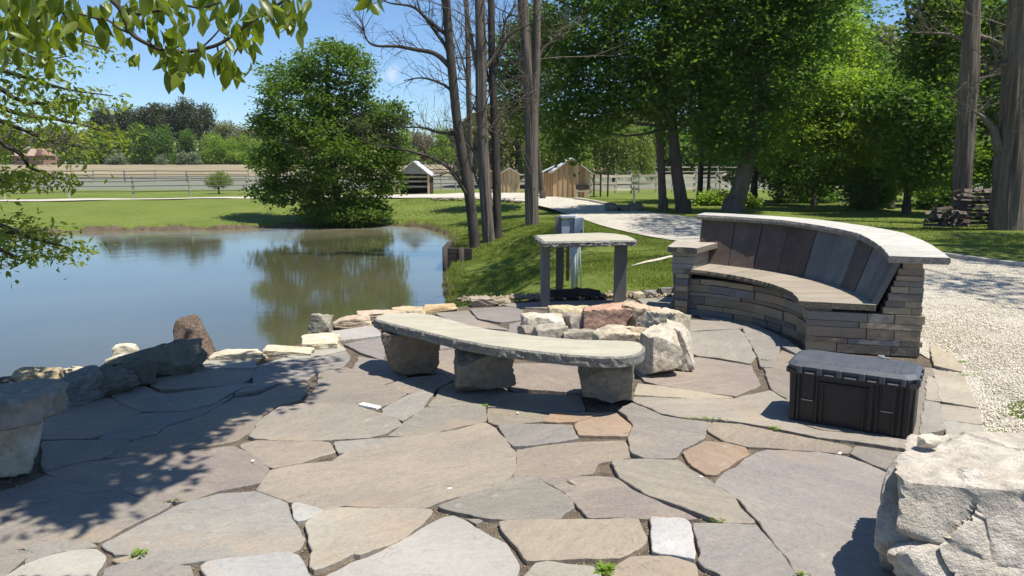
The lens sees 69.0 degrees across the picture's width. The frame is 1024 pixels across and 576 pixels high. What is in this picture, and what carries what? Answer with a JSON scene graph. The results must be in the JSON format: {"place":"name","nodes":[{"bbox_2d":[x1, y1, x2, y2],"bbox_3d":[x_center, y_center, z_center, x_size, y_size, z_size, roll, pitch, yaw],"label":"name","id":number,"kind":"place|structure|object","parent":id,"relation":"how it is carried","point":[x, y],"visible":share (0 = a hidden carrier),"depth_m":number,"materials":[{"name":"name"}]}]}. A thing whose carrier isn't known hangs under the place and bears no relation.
{"place":"outdoors","nodes":[
{"label":"outdoors","id":0,"kind":"place"},
{"bbox_2d":[0,225,452,376],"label":"water","id":1,"kind":"structure","parent":0,"point":[259,289],"depth_m":15.21,"materials":[{"name":"liquid"}]},
{"bbox_2d":[0,297,983,575],"bbox_3d":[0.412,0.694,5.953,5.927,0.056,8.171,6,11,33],"label":"patio paving","id":2,"kind":"structure","parent":0,"point":[802,493],"depth_m":3.98,"materials":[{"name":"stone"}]},
{"bbox_2d":[0,379,69,477],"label":"mossy stone bench","id":3,"kind":"object","parent":2,"relation":"on","point":[27,407],"visible":1,"depth_m":3.92,"materials":[{"name":"stone"}]},
{"bbox_2d":[10,367,63,381],"bbox_3d":[-3.642,0.688,5.691,0.354,0.144,0.190,-2,9,-14],"label":"edging rock","id":4,"kind":"object","parent":2,"relation":"on","point":[25,373],"visible":0.6,"depth_m":5.67,"materials":[{"name":"stone"}]},
{"bbox_2d":[60,365,104,406],"bbox_3d":[-3.075,0.702,5.220,0.398,0.251,0.272,-5,10,-31],"label":"edge boulder","id":5,"kind":"object","parent":2,"relation":"on","point":[84,385],"visible":0.59,"depth_m":5.16,"materials":[{"name":"stone"}]},
{"bbox_2d":[98,363,139,396],"bbox_3d":[-2.977,0.693,5.378,0.490,0.227,0.294,-7,11,-37],"label":"edge boulder","id":6,"kind":"object","parent":2,"relation":"on","point":[116,380],"visible":0.51,"depth_m":5.36,"materials":[{"name":"stone"}]},
{"bbox_2d":[111,343,139,356],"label":"edging rock","id":7,"kind":"object","parent":2,"relation":"on","point":[123,348],"visible":0.44,"depth_m":6.27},
{"bbox_2d":[116,359,159,386],"bbox_3d":[-2.903,0.659,5.581,0.499,0.215,0.268,-6,11,-33],"label":"edge boulder","id":8,"kind":"object","parent":2,"relation":"on","point":[145,370],"visible":0.41,"depth_m":5.59,"materials":[{"name":"stone"}]},
{"bbox_2d":[107,338,207,375],"bbox_3d":[-2.840,0.591,5.925,0.783,0.294,0.305,-5,10,-31],"label":"edge boulder","id":9,"kind":"object","parent":2,"relation":"on","point":[179,357],"visible":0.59,"depth_m":5.92,"materials":[{"name":"stone"}]},
{"bbox_2d":[173,314,216,358],"bbox_3d":[-2.744,0.443,6.468,0.363,0.438,0.253,-2,9,-15],"label":"pointed stone","id":10,"kind":"object","parent":2,"relation":"on","point":[190,327],"visible":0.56,"depth_m":6.41,"materials":[{"name":"stone"}]},
{"bbox_2d":[208,349,267,360],"bbox_3d":[-2.376,0.589,6.448,0.507,0.100,0.162,-1,9,-9],"label":"edging rock","id":11,"kind":"object","parent":2,"relation":"on","point":[235,354],"visible":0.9,"depth_m":6.40,"materials":[{"name":"stone"}]},
{"bbox_2d":[262,345,314,357],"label":"edging rock","id":12,"kind":"object","parent":2,"relation":"on","point":[275,351],"visible":0.81,"depth_m":6.53,"materials":[{"name":"stone"}]},
{"bbox_2d":[301,333,340,349],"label":"edging rock","id":13,"kind":"object","parent":2,"relation":"on","point":[324,341],"visible":0.88,"depth_m":6.77,"materials":[{"name":"stone"}]},
{"bbox_2d":[308,313,333,333],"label":"edging rock","id":14,"kind":"object","parent":2,"relation":"on","point":[320,323],"visible":0.78,"depth_m":7.29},
{"bbox_2d":[333,315,371,328],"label":"edging rock","id":15,"kind":"object","parent":2,"relation":"on","point":[350,321],"visible":0.82,"depth_m":7.68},
{"bbox_2d":[356,310,406,323],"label":"edging rock","id":16,"kind":"object","parent":2,"relation":"on","point":[373,314],"visible":0.41,"depth_m":8.00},
{"bbox_2d":[392,306,424,313],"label":"edging rock","id":17,"kind":"object","parent":2,"relation":"on","point":[413,309],"visible":0.36,"depth_m":8.26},
{"bbox_2d":[424,303,457,313],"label":"edging rock","id":18,"kind":"object","parent":2,"relation":"on","point":[438,308],"visible":0.81,"depth_m":8.54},
{"bbox_2d":[469,296,498,306],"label":"edging rock","id":19,"kind":"object","parent":2,"relation":"on","point":[480,301],"visible":1,"depth_m":8.93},
{"bbox_2d":[374,313,644,402],"bbox_3d":[-0.148,0.542,5.506,2.328,0.434,0.736,5,10,29],"label":"stone bench","id":20,"kind":"object","parent":2,"relation":"on","point":[484,358],"visible":1,"depth_m":5.29,"materials":[{"name":"stone"}]},
{"bbox_2d":[457,289,672,303],"bbox_3d":[0.938,0.099,9.522,3.293,0.096,0.633,-1,9,-6],"label":"edge rubble","id":21,"kind":"object","parent":2,"relation":"on","point":[518,297],"visible":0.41,"depth_m":9.41,"materials":[{"name":"stone"}]},
{"bbox_2d":[550,287,600,297],"bbox_3d":[0.794,0.062,9.467,0.667,0.129,0.163,0,9,-2],"label":"charred log","id":22,"kind":"object","parent":2,"relation":"on","point":[575,292],"visible":0.99,"depth_m":9.40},
{"bbox_2d":[534,233,636,306],"bbox_3d":[0.886,-0.240,9.232,1.208,0.795,1.173,-1,9,-6],"label":"stone table","id":23,"kind":"object","parent":2,"relation":"on","point":[620,243],"visible":1,"depth_m":8.86,"materials":[{"name":"stone"}]},
{"bbox_2d":[593,558,616,574],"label":"weed","id":24,"kind":"object","parent":2,"relation":"on","point":[607,567],"visible":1,"depth_m":3.01,"materials":[{"name":"green plant"}]},
{"bbox_2d":[517,301,694,374],"bbox_3d":[0.963,0.382,6.733,1.780,0.411,1.410,7,11,37],"label":"fire pit","id":25,"kind":"object","parent":2,"relation":"on","point":[662,336],"visible":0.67,"depth_m":6.50,"materials":[{"name":"stone"}]},
{"bbox_2d":[667,213,950,356],"bbox_3d":[2.899,-0.144,7.743,1.581,1.099,3.294,-5,10,-27],"label":"curved stone bench","id":26,"kind":"object","parent":2,"relation":"on","point":[817,284],"visible":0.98,"depth_m":7.48,"materials":[{"name":"stone"}]},
{"bbox_2d":[786,350,924,437],"bbox_3d":[2.189,0.661,4.781,0.767,0.399,0.454,6,11,31],"label":"storage box","id":27,"kind":"object","parent":2,"relation":"on","point":[876,395],"visible":1,"depth_m":4.62,"materials":[{"name":"black plastic"}]},
{"bbox_2d":[874,431,1023,575],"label":"boulder","id":28,"kind":"object","parent":2,"relation":"on","point":[951,504],"visible":0.98,"depth_m":2.76,"materials":[{"name":"stone"}]},
{"bbox_2d":[917,434,940,447],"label":"loose stone","id":29,"kind":"object","parent":28,"relation":"on","point":[928,441],"visible":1,"depth_m":3.11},
{"bbox_2d":[0,0,1005,164],"label":"sky","id":30,"kind":"structure","parent":0,"point":[144,85],"materials":[{"name":"blue"}]},
{"bbox_2d":[0,165,1023,418],"bbox_3d":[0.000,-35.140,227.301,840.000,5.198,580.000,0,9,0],"label":"ground","id":31,"kind":"structure","parent":0,"point":[162,211],"depth_m":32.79,"materials":[{"name":"plant"}]},
{"bbox_2d":[0,123,33,156],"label":"tree","id":32,"kind":"object","parent":31,"relation":"on","point":[11,130],"visible":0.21,"depth_m":158.56,"materials":[{"name":"green plant"}]},
{"bbox_2d":[11,147,58,164],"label":"farm house","id":33,"kind":"structure","parent":31,"relation":"on","point":[33,153],"depth_m":144.01,"materials":[{"name":"brown"}]},
{"bbox_2d":[32,127,59,151],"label":"tree","id":34,"kind":"object","parent":31,"relation":"on","point":[47,144],"visible":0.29,"depth_m":166.19,"materials":[{"name":"green plant"}]},
{"bbox_2d":[55,127,84,164],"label":"tree","id":35,"kind":"object","parent":31,"relation":"on","point":[63,138],"visible":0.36,"depth_m":166.98,"materials":[{"name":"green plant"}]},
{"bbox_2d":[0,0,151,289],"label":"drooping tree","id":36,"kind":"object","parent":31,"relation":"on","point":[32,234],"visible":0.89,"depth_m":5.31,"materials":[{"name":"green plant"}]},
{"bbox_2d":[84,132,113,164],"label":"tree","id":37,"kind":"object","parent":31,"relation":"on","point":[101,160],"visible":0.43,"depth_m":154.10,"materials":[{"name":"green plant"}]},
{"bbox_2d":[81,103,121,141],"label":"tree","id":38,"kind":"object","parent":31,"relation":"on","point":[100,118],"visible":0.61,"depth_m":155.24,"materials":[{"name":"green plant"}]},
{"bbox_2d":[110,129,136,164],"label":"tree","id":39,"kind":"object","parent":31,"relation":"on","point":[125,147],"visible":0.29,"depth_m":153.95,"materials":[{"name":"green plant"}]},
{"bbox_2d":[112,104,135,164],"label":"tree","id":40,"kind":"object","parent":31,"relation":"on","point":[125,118],"visible":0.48,"depth_m":162.75,"materials":[{"name":"green plant"}]},
{"bbox_2d":[0,170,249,182],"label":"paddock fence","id":41,"kind":"object","parent":31,"relation":"on","point":[155,174],"visible":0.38,"depth_m":78.51,"materials":[{"name":"wood"}]},
{"bbox_2d":[127,106,152,164],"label":"tree","id":42,"kind":"object","parent":31,"relation":"on","point":[137,115],"visible":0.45,"depth_m":154.45,"materials":[{"name":"green plant"}]},
{"bbox_2d":[125,121,160,164],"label":"tree","id":43,"kind":"object","parent":31,"relation":"on","point":[145,151],"visible":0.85,"depth_m":146.89,"materials":[{"name":"green plant"}]},
{"bbox_2d":[140,102,169,138],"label":"tree","id":44,"kind":"object","parent":31,"relation":"on","point":[153,118],"visible":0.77,"depth_m":153.91,"materials":[{"name":"green plant"}]},
{"bbox_2d":[150,122,177,164],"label":"tree","id":45,"kind":"object","parent":31,"relation":"on","point":[164,143],"visible":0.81,"depth_m":149.76,"materials":[{"name":"green plant"}]},
{"bbox_2d":[154,103,195,164],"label":"tree","id":46,"kind":"object","parent":31,"relation":"on","point":[172,121],"visible":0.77,"depth_m":155.10,"materials":[{"name":"green plant"}]},
{"bbox_2d":[174,151,189,164],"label":"tree","id":47,"kind":"object","parent":31,"relation":"on","point":[181,159],"visible":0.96,"depth_m":143.50,"materials":[{"name":"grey plant"}]},
{"bbox_2d":[0,175,366,199],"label":"wire fence","id":48,"kind":"object","parent":31,"relation":"on","point":[133,186],"visible":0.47,"depth_m":46.22,"materials":[{"name":"wood"}]},
{"bbox_2d":[168,128,203,164],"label":"tree","id":49,"kind":"object","parent":31,"relation":"on","point":[186,144],"visible":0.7,"depth_m":148.13,"materials":[{"name":"green plant"}]},
{"bbox_2d":[171,96,209,140],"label":"tree","id":50,"kind":"object","parent":31,"relation":"on","point":[186,110],"visible":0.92,"depth_m":155.29,"materials":[{"name":"green plant"}]},
{"bbox_2d":[0,0,384,94],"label":"patio tree","id":51,"kind":"object","parent":31,"relation":"on","point":[40,14],"visible":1,"depth_m":2.03,"materials":[{"name":"green plant"}]},
{"bbox_2d":[186,151,203,164],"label":"tree","id":52,"kind":"object","parent":31,"relation":"on","point":[194,159],"visible":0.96,"depth_m":143.29,"materials":[{"name":"green plant"}]},
{"bbox_2d":[186,102,217,163],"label":"tree","id":53,"kind":"object","parent":31,"relation":"on","point":[207,114],"visible":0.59,"depth_m":159.56,"materials":[{"name":"green plant"}]},
{"bbox_2d":[193,130,223,164],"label":"tree","id":54,"kind":"object","parent":31,"relation":"on","point":[202,150],"visible":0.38,"depth_m":157.82,"materials":[{"name":"green plant"}]},
{"bbox_2d":[205,133,230,164],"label":"tree","id":55,"kind":"object","parent":31,"relation":"on","point":[218,146],"visible":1,"depth_m":153.93,"materials":[{"name":"green plant"}]},
{"bbox_2d":[203,170,234,193],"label":"tree","id":56,"kind":"object","parent":31,"relation":"on","point":[217,182],"visible":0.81,"depth_m":50.88,"materials":[{"name":"green plant"}]},
{"bbox_2d":[207,114,242,163],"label":"tree","id":57,"kind":"object","parent":31,"relation":"on","point":[223,131],"visible":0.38,"depth_m":169.90,"materials":[{"name":"green plant"}]},
{"bbox_2d":[3,125,451,164],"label":"wood","id":58,"kind":"object","parent":31,"relation":"on","point":[432,133],"depth_m":178.15,"materials":[{"name":"green plant"}]},
{"bbox_2d":[221,135,246,164],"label":"tree","id":59,"kind":"object","parent":31,"relation":"on","point":[231,152],"visible":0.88,"depth_m":156.28,"materials":[{"name":"green plant"}]},
{"bbox_2d":[234,133,253,164],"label":"tree","id":60,"kind":"object","parent":31,"relation":"on","point":[242,145],"visible":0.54,"depth_m":158.35,"materials":[{"name":"green plant"}]},
{"bbox_2d":[233,123,261,147],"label":"tree","id":61,"kind":"object","parent":31,"relation":"on","point":[240,131],"visible":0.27,"depth_m":171.50,"materials":[{"name":"green plant"}]},
{"bbox_2d":[108,219,473,300],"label":"bank grass","id":62,"kind":"structure","parent":31,"relation":"on","point":[454,264],"depth_m":21.39,"materials":[{"name":"plant"}]},
{"bbox_2d":[0,147,605,164],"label":"undergrowth","id":63,"kind":"object","parent":31,"relation":"on","point":[81,160],"visible":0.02,"depth_m":167.20,"materials":[{"name":"green plant"}]},
{"bbox_2d":[238,35,420,226],"bbox_3d":[-7.671,-6.259,30.494,7.807,7.982,4.792,0,9,0],"label":"pond tree","id":64,"kind":"object","parent":31,"relation":"on","point":[318,125],"visible":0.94,"depth_m":30.28,"materials":[{"name":"green plant"}]},
{"bbox_2d":[295,193,392,227],"bbox_3d":[-6.968,-3.158,31.058,4.290,1.567,2.921,0,9,0],"label":"pond shrub","id":65,"kind":"object","parent":31,"relation":"on","point":[332,219],"visible":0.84,"depth_m":30.55,"materials":[{"name":"green plant"}]},
{"bbox_2d":[397,161,435,193],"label":"run in shelter","id":66,"kind":"object","parent":31,"relation":"on","point":[416,185],"visible":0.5,"depth_m":50.16,"materials":[{"name":"metal"}]},
{"bbox_2d":[408,130,426,161],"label":"tree","id":67,"kind":"object","parent":31,"relation":"on","point":[418,135],"visible":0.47,"depth_m":151.26,"materials":[{"name":"green plant"}]},
{"bbox_2d":[349,0,518,194],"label":"bare tree","id":68,"kind":"object","parent":31,"relation":"on","point":[468,82],"visible":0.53,"depth_m":23.21,"materials":[{"name":"brown plant"}]},
{"bbox_2d":[425,125,456,164],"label":"tree","id":69,"kind":"object","parent":31,"relation":"on","point":[440,145],"visible":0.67,"depth_m":146.28,"materials":[{"name":"green plant"}]},
{"bbox_2d":[442,242,471,270],"bbox_3d":[-1.298,-0.633,18.378,0.718,0.900,1.756,0,9,0],"label":"timber crib","id":70,"kind":"object","parent":31,"relation":"on","point":[450,253],"visible":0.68,"depth_m":17.52,"materials":[{"name":"grey wood"}]},
{"bbox_2d":[333,0,589,247],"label":"bare tree","id":71,"kind":"object","parent":31,"relation":"on","point":[465,183],"visible":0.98,"depth_m":19.45,"materials":[{"name":"brown plant"}]},
{"bbox_2d":[420,0,558,242],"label":"bare tree","id":72,"kind":"object","parent":31,"relation":"on","point":[481,65],"visible":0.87,"depth_m":19.77,"materials":[{"name":"brown plant"}]},
{"bbox_2d":[428,0,571,238],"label":"bare tree","id":73,"kind":"object","parent":31,"relation":"on","point":[495,137],"visible":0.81,"depth_m":20.04,"materials":[{"name":"brown plant"}]},
{"bbox_2d":[453,96,558,182],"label":"willow","id":74,"kind":"object","parent":31,"relation":"on","point":[508,160],"visible":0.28,"depth_m":64.84,"materials":[{"name":"green plant"}]},
{"bbox_2d":[490,167,521,192],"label":"tan shed","id":75,"kind":"structure","parent":31,"relation":"on","point":[510,178],"depth_m":53.45,"materials":[{"name":"wood"}]},
{"bbox_2d":[486,0,580,197],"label":"woodland tree","id":76,"kind":"object","parent":31,"relation":"on","point":[509,86],"visible":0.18,"depth_m":32.67,"materials":[{"name":"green plant"}]},
{"bbox_2d":[437,0,631,225],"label":"bare tree","id":77,"kind":"object","parent":31,"relation":"on","point":[532,57],"visible":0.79,"depth_m":21.26,"materials":[{"name":"brown plant"}]},
{"bbox_2d":[518,127,595,182],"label":"willow","id":78,"kind":"object","parent":31,"relation":"on","point":[585,163],"visible":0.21,"depth_m":63.29,"materials":[{"name":"green plant"}]},
{"bbox_2d":[555,215,583,288],"bbox_3d":[0.785,-0.473,10.438,0.349,1.097,0.459,-6,11,-32],"label":"utility pedestal","id":79,"kind":"object","parent":31,"relation":"on","point":[571,224],"visible":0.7,"depth_m":10.40,"materials":[{"name":"grey metal"}]},
{"bbox_2d":[542,157,608,196],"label":"board shed","id":80,"kind":"structure","parent":31,"relation":"on","point":[564,182],"depth_m":44.08,"materials":[{"name":"wood"}]},
{"bbox_2d":[581,121,656,181],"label":"willow","id":81,"kind":"object","parent":31,"relation":"on","point":[636,151],"visible":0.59,"depth_m":73.67,"materials":[{"name":"green plant"}]},
{"bbox_2d":[503,0,758,212],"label":"woodland tree","id":82,"kind":"object","parent":31,"relation":"on","point":[666,87],"visible":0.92,"depth_m":26.47,"materials":[{"name":"green plant"}]},
{"bbox_2d":[589,173,717,194],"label":"board fence","id":83,"kind":"object","parent":31,"relation":"on","point":[639,182],"visible":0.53,"depth_m":51.67,"materials":[{"name":"wood"}]},
{"bbox_2d":[603,126,738,174],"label":"thicket","id":84,"kind":"object","parent":31,"relation":"on","point":[685,158],"visible":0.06,"depth_m":99.77,"materials":[{"name":"green plant"}]},
{"bbox_2d":[624,5,744,209],"bbox_3d":[6.577,-7.607,30.157,5.239,9.082,4.360,0,9,0],"label":"woodland tree","id":85,"kind":"object","parent":31,"relation":"on","point":[662,199],"visible":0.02,"depth_m":29.74,"materials":[{"name":"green plant"}]},
{"bbox_2d":[689,187,728,205],"bbox_3d":[9.089,-3.985,33.645,2.275,1.258,1.933,0,9,0],"label":"shrub","id":86,"kind":"object","parent":31,"relation":"on","point":[713,197],"visible":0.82,"depth_m":33.32,"materials":[{"name":"green plant"}]},
{"bbox_2d":[695,24,741,200],"bbox_3d":[9.575,-8.454,35.399,4.393,9.142,5.264,9,12,44],"label":"woodland tree","id":87,"kind":"object","parent":31,"relation":"on","point":[700,181],"depth_m":38.83,"materials":[{"name":"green plant"}]},
{"bbox_2d":[684,68,756,190],"bbox_3d":[10.018,-7.662,37.380,4.069,6.902,6.848,0,9,0],"label":"woodland tree","id":88,"kind":"object","parent":31,"relation":"on","point":[708,178],"visible":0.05,"depth_m":36.95,"materials":[{"name":"green plant"}]},
{"bbox_2d":[721,192,765,207],"bbox_3d":[10.029,-3.610,32.320,1.932,1.208,1.544,0,9,0],"label":"shrub","id":89,"kind":"object","parent":31,"relation":"on","point":[751,201],"visible":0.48,"depth_m":31.96,"materials":[{"name":"green plant"}]},
{"bbox_2d":[671,0,863,212],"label":"woodland tree","id":90,"kind":"object","parent":31,"relation":"on","point":[769,53],"visible":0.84,"depth_m":26.52,"materials":[{"name":"green plant"}]},
{"bbox_2d":[764,166,842,203],"bbox_3d":[14.350,-5.007,36.625,3.862,2.792,3.039,0,9,0],"label":"shrub","id":91,"kind":"object","parent":31,"relation":"on","point":[779,198],"visible":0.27,"depth_m":36.25,"materials":[{"name":"green plant"}]},
{"bbox_2d":[733,0,886,198],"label":"woodland tree","id":92,"kind":"object","parent":31,"relation":"on","point":[856,25],"visible":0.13,"depth_m":32.12,"materials":[{"name":"green plant"}]},
{"bbox_2d":[761,60,913,204],"bbox_3d":[12.687,-6.022,30.205,6.602,5.977,6.797,-4,10,-25],"label":"woodland tree","id":93,"kind":"object","parent":31,"relation":"on","point":[819,128],"visible":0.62,"depth_m":28.62,"materials":[{"name":"green plant"}]},
{"bbox_2d":[712,0,1007,197],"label":"woodland tree","id":94,"kind":"object","parent":31,"relation":"on","point":[872,59],"visible":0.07,"depth_m":36.21,"materials":[{"name":"green plant"}]},
{"bbox_2d":[832,162,903,210],"bbox_3d":[14.248,-3.885,29.537,3.017,2.189,2.524,0,9,0],"label":"shrub","id":95,"kind":"object","parent":31,"relation":"on","point":[860,192],"visible":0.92,"depth_m":29.15,"materials":[{"name":"green plant"}]},
{"bbox_2d":[836,78,899,208],"bbox_3d":[14.329,-5.151,27.772,2.914,4.977,6.197,9,12,44],"label":"woodland tree","id":96,"kind":"object","parent":31,"relation":"on","point":[863,119],"visible":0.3,"depth_m":26.35,"materials":[{"name":"green plant"}]},
{"bbox_2d":[767,20,996,202],"bbox_3d":[17.883,-7.596,32.123,11.585,8.560,8.830,-6,11,-32],"label":"woodland tree","id":97,"kind":"object","parent":31,"relation":"on","point":[835,166],"visible":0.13,"depth_m":32.13,"materials":[{"name":"green plant"}]},
{"bbox_2d":[864,19,924,77],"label":"tree","id":98,"kind":"object","parent":31,"relation":"on","point":[889,27],"visible":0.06,"depth_m":70.47,"materials":[{"name":"green plant"}]},
{"bbox_2d":[853,75,957,213],"bbox_3d":[13.507,-4.610,24.899,4.152,4.798,3.208,-6,11,-32],"label":"woodland tree","id":99,"kind":"object","parent":31,"relation":"on","point":[911,104],"visible":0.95,"depth_m":24.05,"materials":[{"name":"green plant"}]},
{"bbox_2d":[857,0,1003,201],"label":"woodland tree","id":100,"kind":"object","parent":31,"relation":"on","point":[925,164],"visible":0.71,"depth_m":24.87,"materials":[{"name":"green plant"}]},
{"bbox_2d":[911,184,952,209],"bbox_3d":[17.460,-3.655,30.453,2.472,1.686,2.036,0,9,0],"label":"shrub","id":101,"kind":"object","parent":31,"relation":"on","point":[933,200],"visible":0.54,"depth_m":30.05,"materials":[{"name":"green plant"}]},
{"bbox_2d":[922,206,970,226],"bbox_3d":[12.223,-2.002,20.946,1.213,0.590,0.684,3,10,21],"label":"firewood stack","id":102,"kind":"object","parent":31,"relation":"on","point":[937,217],"visible":1,"depth_m":20.93,"materials":[{"name":"wood"}]},
{"bbox_2d":[890,0,1005,224],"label":"shaggy trunk","id":103,"kind":"object","parent":31,"relation":"on","point":[965,133],"visible":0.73,"depth_m":21.52,"materials":[{"name":"brown plant"}]},
{"bbox_2d":[949,188,991,224],"bbox_3d":[13.406,-2.345,21.407,1.581,1.050,0.745,2,9,14],"label":"firewood stack","id":104,"kind":"object","parent":31,"relation":"on","point":[981,214],"visible":0.6,"depth_m":21.36,"materials":[{"name":"wood"}]},
{"bbox_2d":[949,0,1007,200],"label":"woodland tree","id":105,"kind":"object","parent":31,"relation":"on","point":[986,173],"visible":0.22,"depth_m":25.81,"materials":[{"name":"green plant"}]},
{"bbox_2d":[943,0,1023,230],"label":"shaggy trunk","id":106,"kind":"object","parent":31,"relation":"on","point":[1006,204],"visible":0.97,"depth_m":19.40,"materials":[{"name":"brown plant"}]},
{"bbox_2d":[943,252,1023,266],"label":"stone kerb","id":107,"kind":"structure","parent":31,"relation":"on","point":[986,260],"depth_m":12.66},
{"bbox_2d":[0,193,1023,432],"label":"gravel road","id":108,"kind":"structure","parent":0,"point":[670,226],"depth_m":9.65,"materials":[{"name":"gravel"}]},
{"bbox_2d":[920,258,1023,432],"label":"gravel stones","id":109,"kind":"object","parent":108,"relation":"on","point":[1005,426],"visible":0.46,"depth_m":7.41,"materials":[{"name":"gravel"}]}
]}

